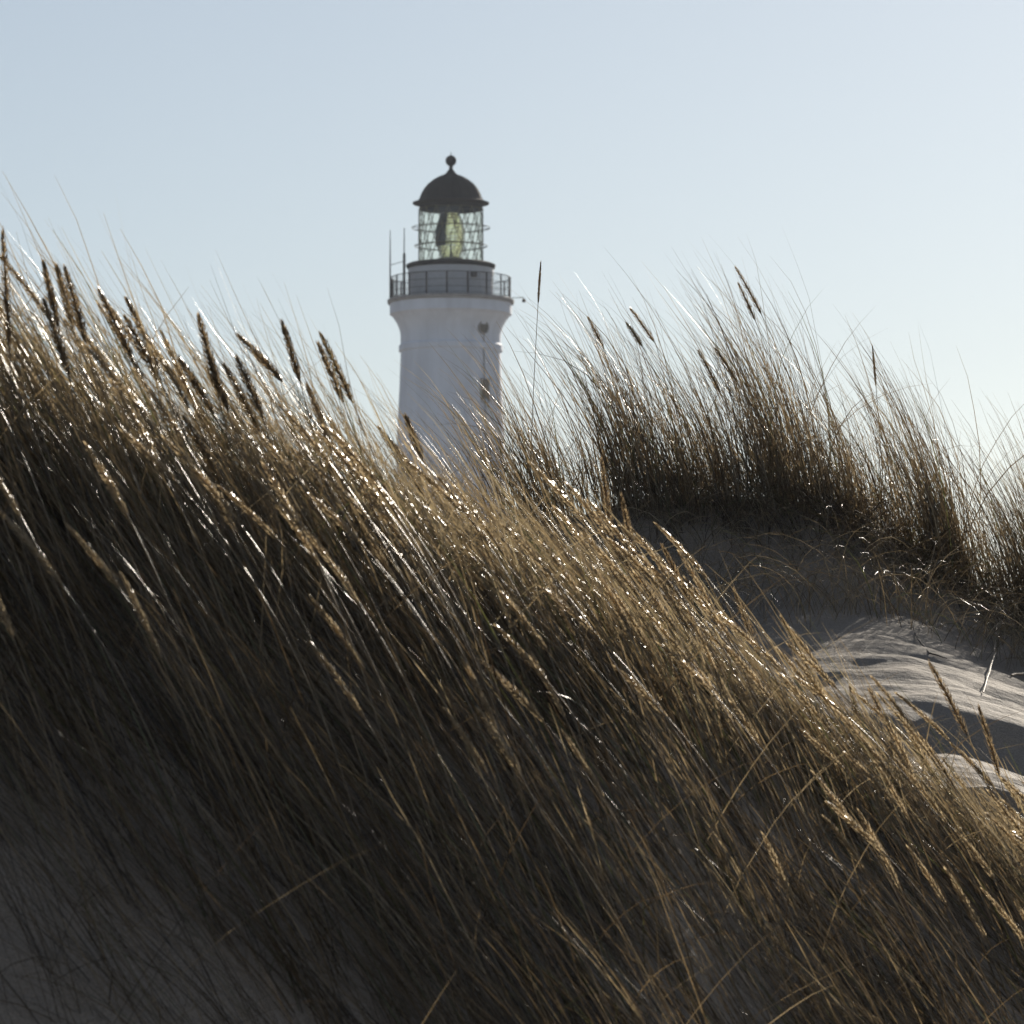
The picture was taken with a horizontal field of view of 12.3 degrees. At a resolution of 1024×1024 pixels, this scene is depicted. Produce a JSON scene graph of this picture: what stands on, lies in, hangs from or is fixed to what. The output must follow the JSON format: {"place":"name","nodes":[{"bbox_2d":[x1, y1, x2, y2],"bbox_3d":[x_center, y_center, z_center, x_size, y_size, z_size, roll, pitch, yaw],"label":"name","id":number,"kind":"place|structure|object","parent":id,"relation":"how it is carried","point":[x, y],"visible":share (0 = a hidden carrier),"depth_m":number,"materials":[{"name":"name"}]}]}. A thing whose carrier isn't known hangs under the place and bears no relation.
{"place":"outdoors","nodes":[
{"label":"outdoors","id":0,"kind":"place"},
{"bbox_2d":[0,171,1023,1023],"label":"marram grass","id":1,"kind":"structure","parent":0,"point":[476,579],"depth_m":7.50,"materials":[{"name":"brown plant"}]},
{"bbox_2d":[0,497,1023,1023],"bbox_3d":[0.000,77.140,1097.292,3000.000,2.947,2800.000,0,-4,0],"label":"sand dunes","id":2,"kind":"structure","parent":0,"point":[888,649],"depth_m":7.65,"materials":[{"name":"beige sand"}]},
{"bbox_2d":[0,228,17,552],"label":"seed stalk","id":3,"kind":"object","parent":2,"relation":"on","point":[6,292],"visible":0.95,"depth_m":7.34,"materials":[{"name":"brown plant"}]},
{"bbox_2d":[0,592,92,941],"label":"seed stalk","id":4,"kind":"object","parent":2,"relation":"on","point":[3,613],"visible":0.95,"depth_m":6.63,"materials":[{"name":"brown plant"}]},
{"bbox_2d":[0,476,129,812],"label":"seed stalk","id":5,"kind":"object","parent":2,"relation":"on","point":[7,494],"visible":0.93,"depth_m":6.95,"materials":[{"name":"brown plant"}]},
{"bbox_2d":[41,259,94,526],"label":"seed stalk","id":6,"kind":"object","parent":2,"relation":"on","point":[51,295],"visible":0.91,"depth_m":7.44,"materials":[{"name":"brown plant"}]},
{"bbox_2d":[53,260,115,530],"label":"seed stalk","id":7,"kind":"object","parent":2,"relation":"on","point":[59,275],"visible":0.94,"depth_m":7.54,"materials":[{"name":"brown plant"}]},
{"bbox_2d":[0,255,168,571],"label":"seed stalk","id":8,"kind":"object","parent":2,"relation":"on","point":[21,282],"visible":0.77,"depth_m":7.51,"materials":[{"name":"brown plant"}]},
{"bbox_2d":[42,297,132,636],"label":"seed stalk","id":9,"kind":"object","parent":2,"relation":"on","point":[56,339],"visible":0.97,"depth_m":7.33,"materials":[{"name":"brown plant"}]},
{"bbox_2d":[13,350,162,651],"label":"seed stalk","id":10,"kind":"object","parent":2,"relation":"on","point":[28,369],"visible":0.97,"depth_m":7.28,"materials":[{"name":"brown plant"}]},
{"bbox_2d":[63,264,138,596],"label":"seed stalk","id":11,"kind":"object","parent":2,"relation":"on","point":[74,301],"visible":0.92,"depth_m":7.44,"materials":[{"name":"brown plant"}]},
{"bbox_2d":[0,374,209,767],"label":"seed stalk","id":12,"kind":"object","parent":2,"relation":"on","point":[111,521],"visible":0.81,"depth_m":7.15,"materials":[{"name":"brown plant"}]},
{"bbox_2d":[0,509,216,940],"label":"seed stalk","id":13,"kind":"object","parent":2,"relation":"on","point":[33,549],"visible":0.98,"depth_m":6.86,"materials":[{"name":"brown plant"}]},
{"bbox_2d":[96,285,214,587],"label":"seed stalk","id":14,"kind":"object","parent":2,"relation":"on","point":[119,330],"visible":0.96,"depth_m":7.53,"materials":[{"name":"brown plant"}]},
{"bbox_2d":[83,441,243,867],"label":"seed stalk","id":15,"kind":"object","parent":2,"relation":"on","point":[107,478],"visible":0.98,"depth_m":7.01,"materials":[{"name":"brown plant"}]},
{"bbox_2d":[63,521,263,899],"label":"seed stalk","id":16,"kind":"object","parent":2,"relation":"on","point":[83,543],"visible":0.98,"depth_m":6.94,"materials":[{"name":"brown plant"}]},
{"bbox_2d":[119,571,231,884],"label":"seed stalk","id":17,"kind":"object","parent":2,"relation":"on","point":[137,607],"visible":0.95,"depth_m":6.93,"materials":[{"name":"brown plant"}]},
{"bbox_2d":[108,379,253,730],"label":"seed stalk","id":18,"kind":"object","parent":2,"relation":"on","point":[132,412],"visible":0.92,"depth_m":7.28,"materials":[{"name":"brown plant"}]},
{"bbox_2d":[79,340,290,744],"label":"seed stalk","id":19,"kind":"object","parent":2,"relation":"on","point":[120,384],"visible":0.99,"depth_m":7.37,"materials":[{"name":"brown plant"}]},
{"bbox_2d":[123,313,252,625],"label":"seed stalk","id":20,"kind":"object","parent":2,"relation":"on","point":[142,348],"visible":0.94,"depth_m":7.54,"materials":[{"name":"brown plant"}]},
{"bbox_2d":[133,319,264,591],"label":"seed stalk","id":21,"kind":"object","parent":2,"relation":"on","point":[175,382],"visible":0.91,"depth_m":7.58,"materials":[{"name":"brown plant"}]},
{"bbox_2d":[131,368,303,745],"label":"seed stalk","id":22,"kind":"object","parent":2,"relation":"on","point":[170,419],"visible":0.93,"depth_m":7.40,"materials":[{"name":"brown plant"}]},
{"bbox_2d":[196,312,257,602],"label":"seed stalk","id":23,"kind":"object","parent":2,"relation":"on","point":[204,338],"visible":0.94,"depth_m":7.63,"materials":[{"name":"brown plant"}]},
{"bbox_2d":[205,347,279,604],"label":"seed stalk","id":24,"kind":"object","parent":2,"relation":"on","point":[222,395],"visible":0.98,"depth_m":7.63,"materials":[{"name":"brown plant"}]},
{"bbox_2d":[181,414,306,682],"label":"seed stalk","id":25,"kind":"object","parent":2,"relation":"on","point":[204,452],"visible":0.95,"depth_m":7.52,"materials":[{"name":"brown plant"}]},
{"bbox_2d":[177,354,314,637],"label":"seed stalk","id":26,"kind":"object","parent":2,"relation":"on","point":[195,385],"visible":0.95,"depth_m":7.63,"materials":[{"name":"brown plant"}]},
{"bbox_2d":[119,428,395,948],"bbox_3d":[-0.377,0.277,7.107,0.430,0.810,0.016,0,-4,0],"label":"seed stalk","id":27,"kind":"object","parent":2,"relation":"on","point":[153,459],"visible":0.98,"depth_m":7.12,"materials":[{"name":"brown plant"}]},
{"bbox_2d":[189,462,352,816],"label":"seed stalk","id":28,"kind":"object","parent":2,"relation":"on","point":[226,515],"visible":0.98,"depth_m":7.25,"materials":[{"name":"brown plant"}]},
{"bbox_2d":[222,362,330,607],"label":"seed stalk","id":29,"kind":"object","parent":2,"relation":"on","point":[241,396],"visible":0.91,"depth_m":7.73,"materials":[{"name":"brown plant"}]},
{"bbox_2d":[160,434,400,899],"bbox_3d":[-0.345,0.256,7.198,0.380,0.749,0.018,0,-4,-4],"label":"seed stalk","id":30,"kind":"object","parent":2,"relation":"on","point":[186,460],"visible":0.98,"depth_m":7.21,"materials":[{"name":"brown plant"}]},
{"bbox_2d":[234,353,343,671],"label":"seed stalk","id":31,"kind":"object","parent":2,"relation":"on","point":[252,391],"visible":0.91,"depth_m":7.63,"materials":[{"name":"brown plant"}]},
{"bbox_2d":[280,319,343,572],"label":"seed stalk","id":32,"kind":"object","parent":2,"relation":"on","point":[294,360],"visible":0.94,"depth_m":7.84,"materials":[{"name":"brown plant"}]},
{"bbox_2d":[260,460,412,876],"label":"seed stalk","id":33,"kind":"object","parent":2,"relation":"on","point":[279,488],"visible":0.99,"depth_m":7.32,"materials":[{"name":"brown plant"}]},
{"bbox_2d":[216,484,464,893],"bbox_3d":[-0.257,0.290,7.279,0.413,0.661,0.011,1,-4,-18],"label":"seed stalk","id":34,"kind":"object","parent":2,"relation":"on","point":[262,524],"visible":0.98,"depth_m":7.27,"materials":[{"name":"brown plant"}]},
{"bbox_2d":[236,333,445,664],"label":"seed stalk","id":35,"kind":"object","parent":2,"relation":"on","point":[265,361],"visible":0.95,"depth_m":7.84,"materials":[{"name":"brown plant"}]},
{"bbox_2d":[246,420,451,830],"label":"seed stalk","id":36,"kind":"object","parent":2,"relation":"on","point":[271,448],"visible":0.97,"depth_m":7.43,"materials":[{"name":"brown plant"}]},
{"bbox_2d":[257,479,453,929],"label":"seed stalk","id":37,"kind":"object","parent":2,"relation":"on","point":[299,534],"visible":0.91,"depth_m":7.27,"materials":[{"name":"brown plant"}]},
{"bbox_2d":[319,331,412,571],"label":"seed stalk","id":38,"kind":"object","parent":2,"relation":"on","point":[340,377],"visible":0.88,"depth_m":7.94,"materials":[{"name":"brown plant"}]},
{"bbox_2d":[315,340,419,659],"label":"seed stalk","id":39,"kind":"object","parent":2,"relation":"on","point":[327,364],"visible":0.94,"depth_m":7.83,"materials":[{"name":"brown plant"}]},
{"bbox_2d":[278,403,481,799],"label":"seed stalk","id":40,"kind":"object","parent":2,"relation":"on","point":[301,428],"visible":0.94,"depth_m":7.64,"materials":[{"name":"brown plant"}]},
{"bbox_2d":[309,594,470,904],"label":"seed stalk","id":41,"kind":"object","parent":2,"relation":"on","point":[331,622],"visible":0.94,"depth_m":7.25,"materials":[{"name":"brown plant"}]},
{"bbox_2d":[307,639,481,995],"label":"seed stalk","id":42,"kind":"object","parent":2,"relation":"on","point":[353,700],"visible":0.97,"depth_m":7.14,"materials":[{"name":"brown plant"}]},
{"bbox_2d":[294,518,497,958],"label":"seed stalk","id":43,"kind":"object","parent":2,"relation":"on","point":[330,561],"visible":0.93,"depth_m":7.27,"materials":[{"name":"brown plant"}]},
{"bbox_2d":[359,521,457,738],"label":"seed stalk","id":44,"kind":"object","parent":2,"relation":"on","point":[380,556],"visible":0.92,"depth_m":7.58,"materials":[{"name":"brown plant"}]},
{"bbox_2d":[293,448,561,921],"bbox_3d":[-0.126,0.290,7.452,0.439,0.781,0.013,0,-4,-7],"label":"seed stalk","id":45,"kind":"object","parent":2,"relation":"on","point":[332,482],"visible":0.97,"depth_m":7.46,"materials":[{"name":"brown plant"}]},
{"bbox_2d":[316,431,538,854],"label":"seed stalk","id":46,"kind":"object","parent":2,"relation":"on","point":[337,452],"visible":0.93,"depth_m":7.59,"materials":[{"name":"brown plant"}]},
{"bbox_2d":[322,424,550,860],"bbox_3d":[-0.117,0.222,7.576,0.379,0.727,0.015,0,-4,-7],"label":"seed stalk","id":47,"kind":"object","parent":2,"relation":"on","point":[359,463],"visible":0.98,"depth_m":7.58,"materials":[{"name":"brown plant"}]},
{"bbox_2d":[304,492,573,1013],"bbox_3d":[-0.114,0.381,7.386,0.474,0.849,0.013,-2,-4,22],"label":"seed stalk","id":48,"kind":"object","parent":2,"relation":"on","point":[338,521],"visible":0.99,"depth_m":7.41,"materials":[{"name":"brown plant"}]},
{"bbox_2d":[361,490,536,838],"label":"seed stalk","id":49,"kind":"object","parent":2,"relation":"on","point":[385,519],"visible":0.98,"depth_m":7.60,"materials":[{"name":"brown plant"}]},
{"bbox_2d":[387,155,525,532],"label":"lighthouse","id":50,"kind":"object","parent":2,"relation":"on","point":[450,289],"visible":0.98,"depth_m":259.07,"materials":[{"name":"white paint"}]},
{"bbox_2d":[355,317,597,554],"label":"grass tussock","id":51,"kind":"object","parent":2,"relation":"on","point":[532,453],"depth_m":14.28,"materials":[{"name":"beige plant"}]},
{"bbox_2d":[442,706,579,983],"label":"seed stalk","id":52,"kind":"object","parent":2,"relation":"on","point":[464,737],"visible":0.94,"depth_m":7.29,"materials":[{"name":"brown plant"}]},
{"bbox_2d":[460,656,564,934],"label":"seed stalk","id":53,"kind":"object","parent":2,"relation":"on","point":[486,707],"visible":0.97,"depth_m":7.40,"materials":[{"name":"brown plant"}]},
{"bbox_2d":[436,475,602,817],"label":"seed stalk","id":54,"kind":"object","parent":2,"relation":"on","point":[455,499],"visible":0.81,"depth_m":7.90,"materials":[{"name":"brown plant"}]},
{"bbox_2d":[405,459,644,868],"bbox_3d":[0.025,0.265,7.739,0.428,0.696,0.013,1,-4,-20],"label":"seed stalk","id":55,"kind":"object","parent":2,"relation":"on","point":[440,489],"visible":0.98,"depth_m":7.74,"materials":[{"name":"brown plant"}]},
{"bbox_2d":[475,706,621,1019],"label":"seed stalk","id":56,"kind":"object","parent":2,"relation":"on","point":[496,736],"visible":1,"depth_m":7.31,"materials":[{"name":"brown plant"}]},
{"bbox_2d":[515,627,635,907],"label":"seed stalk","id":57,"kind":"object","parent":2,"relation":"on","point":[551,690],"visible":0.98,"depth_m":7.68,"materials":[{"name":"brown plant"}]},
{"bbox_2d":[498,590,663,899],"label":"seed stalk","id":58,"kind":"object","parent":2,"relation":"on","point":[519,615],"visible":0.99,"depth_m":7.74,"materials":[{"name":"brown plant"}]},
{"bbox_2d":[478,657,699,1018],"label":"seed stalk","id":59,"kind":"object","parent":2,"relation":"on","point":[518,694],"visible":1,"depth_m":7.49,"materials":[{"name":"brown plant"}]},
{"bbox_2d":[494,624,684,946],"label":"seed stalk","id":60,"kind":"object","parent":2,"relation":"on","point":[522,652],"visible":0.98,"depth_m":7.62,"materials":[{"name":"brown plant"}]},
{"bbox_2d":[500,523,723,950],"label":"seed stalk","id":61,"kind":"object","parent":2,"relation":"on","point":[526,548],"visible":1,"depth_m":7.84,"materials":[{"name":"brown plant"}]},
{"bbox_2d":[539,541,697,863],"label":"seed stalk","id":62,"kind":"object","parent":2,"relation":"on","point":[561,568],"visible":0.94,"depth_m":7.99,"materials":[{"name":"brown plant"}]},
{"bbox_2d":[527,460,712,775],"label":"seed stalk","id":63,"kind":"object","parent":2,"relation":"on","point":[561,495],"visible":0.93,"depth_m":8.36,"materials":[{"name":"brown plant"}]},
{"bbox_2d":[561,729,691,1011],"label":"seed stalk","id":64,"kind":"object","parent":2,"relation":"on","point":[585,767],"visible":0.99,"depth_m":7.53,"materials":[{"name":"brown plant"}]},
{"bbox_2d":[501,272,794,537],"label":"grass tussock","id":65,"kind":"object","parent":2,"relation":"on","point":[629,441],"depth_m":14.29,"materials":[{"name":"brown plant"}]},
{"bbox_2d":[597,570,717,932],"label":"seed stalk","id":66,"kind":"object","parent":2,"relation":"on","point":[624,622],"visible":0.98,"depth_m":7.90,"materials":[{"name":"brown plant"}]},
{"bbox_2d":[591,565,727,895],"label":"seed stalk","id":67,"kind":"object","parent":2,"relation":"on","point":[610,594],"visible":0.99,"depth_m":7.95,"materials":[{"name":"brown plant"}]},
{"bbox_2d":[565,481,755,873],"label":"seed stalk","id":68,"kind":"object","parent":2,"relation":"on","point":[576,494],"visible":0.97,"depth_m":8.15,"materials":[{"name":"brown plant"}]},
{"bbox_2d":[538,585,797,1022],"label":"seed stalk","id":69,"kind":"object","parent":2,"relation":"on","point":[563,605],"visible":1,"depth_m":7.83,"materials":[{"name":"brown plant"}]},
{"bbox_2d":[580,531,756,830],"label":"seed stalk","id":70,"kind":"object","parent":2,"relation":"on","point":[615,569],"visible":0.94,"depth_m":8.29,"materials":[{"name":"brown plant"}]},
{"bbox_2d":[608,584,729,840],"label":"seed stalk","id":71,"kind":"object","parent":2,"relation":"on","point":[633,623],"visible":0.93,"depth_m":8.12,"materials":[{"name":"brown plant"}]},
{"bbox_2d":[576,313,779,523],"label":"grass tussock","id":72,"kind":"object","parent":2,"relation":"on","point":[705,456],"depth_m":14.39,"materials":[{"name":"brown plant"}]},
{"bbox_2d":[632,570,774,854],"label":"seed stalk","id":73,"kind":"object","parent":2,"relation":"on","point":[667,617],"visible":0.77,"depth_m":8.32,"materials":[{"name":"brown plant"}]},
{"bbox_2d":[607,538,827,930],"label":"seed stalk","id":74,"kind":"object","parent":2,"relation":"on","point":[648,575],"visible":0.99,"depth_m":8.26,"materials":[{"name":"brown plant"}]},
{"bbox_2d":[613,665,826,1019],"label":"seed stalk","id":75,"kind":"object","parent":2,"relation":"on","point":[639,687],"visible":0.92,"depth_m":7.91,"materials":[{"name":"brown plant"}]},
{"bbox_2d":[621,588,848,1023],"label":"seed stalk","id":76,"kind":"object","parent":2,"relation":"on","point":[665,632],"visible":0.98,"depth_m":8.07,"materials":[{"name":"brown plant"}]},
{"bbox_2d":[628,546,842,916],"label":"seed stalk","id":77,"kind":"object","parent":2,"relation":"on","point":[656,571],"visible":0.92,"depth_m":8.49,"materials":[{"name":"brown plant"}]},
{"bbox_2d":[653,522,833,824],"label":"seed stalk","id":78,"kind":"object","parent":2,"relation":"on","point":[687,554],"visible":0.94,"depth_m":8.76,"materials":[{"name":"brown plant"}]},
{"bbox_2d":[592,232,924,526],"bbox_3d":[0.758,-0.371,14.566,1.044,0.988,0.980,-1,-4,11],"label":"grass tussock","id":79,"kind":"object","parent":2,"relation":"on","point":[784,441],"depth_m":14.41,"materials":[{"name":"brown plant"}]},
{"bbox_2d":[683,576,841,900],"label":"seed stalk","id":80,"kind":"object","parent":2,"relation":"on","point":[706,604],"visible":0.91,"depth_m":8.55,"materials":[{"name":"brown plant"}]},
{"bbox_2d":[656,641,886,1023],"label":"seed stalk","id":81,"kind":"object","parent":2,"relation":"on","point":[681,661],"visible":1,"depth_m":8.03,"materials":[{"name":"brown plant"}]},
{"bbox_2d":[729,700,857,956],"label":"seed stalk","id":82,"kind":"object","parent":2,"relation":"on","point":[751,732],"visible":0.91,"depth_m":8.35,"materials":[{"name":"brown plant"}]},
{"bbox_2d":[760,830,834,1022],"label":"seed stalk","id":83,"kind":"object","parent":2,"relation":"on","point":[785,883],"visible":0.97,"depth_m":7.97,"materials":[{"name":"brown plant"}]},
{"bbox_2d":[727,645,890,952],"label":"seed stalk","id":84,"kind":"object","parent":2,"relation":"on","point":[752,674],"visible":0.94,"depth_m":8.45,"materials":[{"name":"brown plant"}]},
{"bbox_2d":[717,613,928,934],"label":"seed stalk","id":85,"kind":"object","parent":2,"relation":"on","point":[769,658],"visible":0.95,"depth_m":8.66,"materials":[{"name":"brown plant"}]},
{"bbox_2d":[738,322,972,565],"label":"grass tussock","id":86,"kind":"object","parent":2,"relation":"on","point":[836,448],"depth_m":14.50,"materials":[{"name":"brown plant"}]},
{"bbox_2d":[777,672,953,977],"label":"seed stalk","id":87,"kind":"object","parent":2,"relation":"on","point":[803,698],"visible":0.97,"depth_m":8.59,"materials":[{"name":"brown plant"}]},
{"bbox_2d":[786,643,964,896],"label":"seed stalk","id":88,"kind":"object","parent":2,"relation":"on","point":[809,662],"visible":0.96,"depth_m":8.88,"materials":[{"name":"brown plant"}]},
{"bbox_2d":[793,725,984,1009],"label":"seed stalk","id":89,"kind":"object","parent":2,"relation":"on","point":[829,754],"visible":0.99,"depth_m":8.54,"materials":[{"name":"brown plant"}]},
{"bbox_2d":[773,307,1023,596],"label":"grass tussock","id":90,"kind":"object","parent":2,"relation":"on","point":[925,486],"depth_m":14.23,"materials":[{"name":"brown plant"}]},
{"bbox_2d":[791,675,1022,1002],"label":"seed stalk","id":91,"kind":"object","parent":2,"relation":"on","point":[806,684],"visible":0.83,"depth_m":8.82,"materials":[{"name":"brown plant"}]},
{"bbox_2d":[824,800,1001,1023],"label":"seed stalk","id":92,"kind":"object","parent":2,"relation":"on","point":[861,831],"visible":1,"depth_m":8.20,"materials":[{"name":"brown plant"}]},
{"bbox_2d":[832,707,1004,1014],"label":"seed stalk","id":93,"kind":"object","parent":2,"relation":"on","point":[870,748],"visible":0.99,"depth_m":8.66,"materials":[{"name":"brown plant"}]},
{"bbox_2d":[874,761,985,1016],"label":"seed stalk","id":94,"kind":"object","parent":2,"relation":"on","point":[888,782],"visible":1,"depth_m":8.59,"materials":[{"name":"brown plant"}]},
{"bbox_2d":[843,751,1017,1023],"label":"seed stalk","id":95,"kind":"object","parent":2,"relation":"on","point":[877,785],"visible":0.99,"depth_m":8.64,"materials":[{"name":"brown plant"}]},
{"bbox_2d":[861,373,1023,625],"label":"grass tussock","id":96,"kind":"object","parent":2,"relation":"on","point":[997,510],"depth_m":14.23,"materials":[{"name":"brown plant"}]},
{"bbox_2d":[875,691,1023,933],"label":"seed stalk","id":97,"kind":"object","parent":2,"relation":"on","point":[915,735],"visible":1,"depth_m":8.87,"materials":[{"name":"brown plant"}]},
{"bbox_2d":[893,757,1023,974],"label":"seed stalk","id":98,"kind":"object","parent":2,"relation":"on","point":[931,800],"visible":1,"depth_m":8.79,"materials":[{"name":"brown plant"}]},
{"bbox_2d":[927,659,1009,841],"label":"seed stalk","id":99,"kind":"object","parent":2,"relation":"on","point":[944,689],"visible":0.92,"depth_m":9.50,"materials":[{"name":"brown plant"}]},
{"bbox_2d":[0,0,1023,598],"label":"sky","id":100,"kind":"structure","parent":0,"point":[281,141],"materials":[{"name":"blue"}]},
{"bbox_2d":[66,369,1023,679],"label":"dune grass","id":101,"kind":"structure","parent":0,"point":[994,605],"depth_m":14.10,"materials":[{"name":"brown plant"}]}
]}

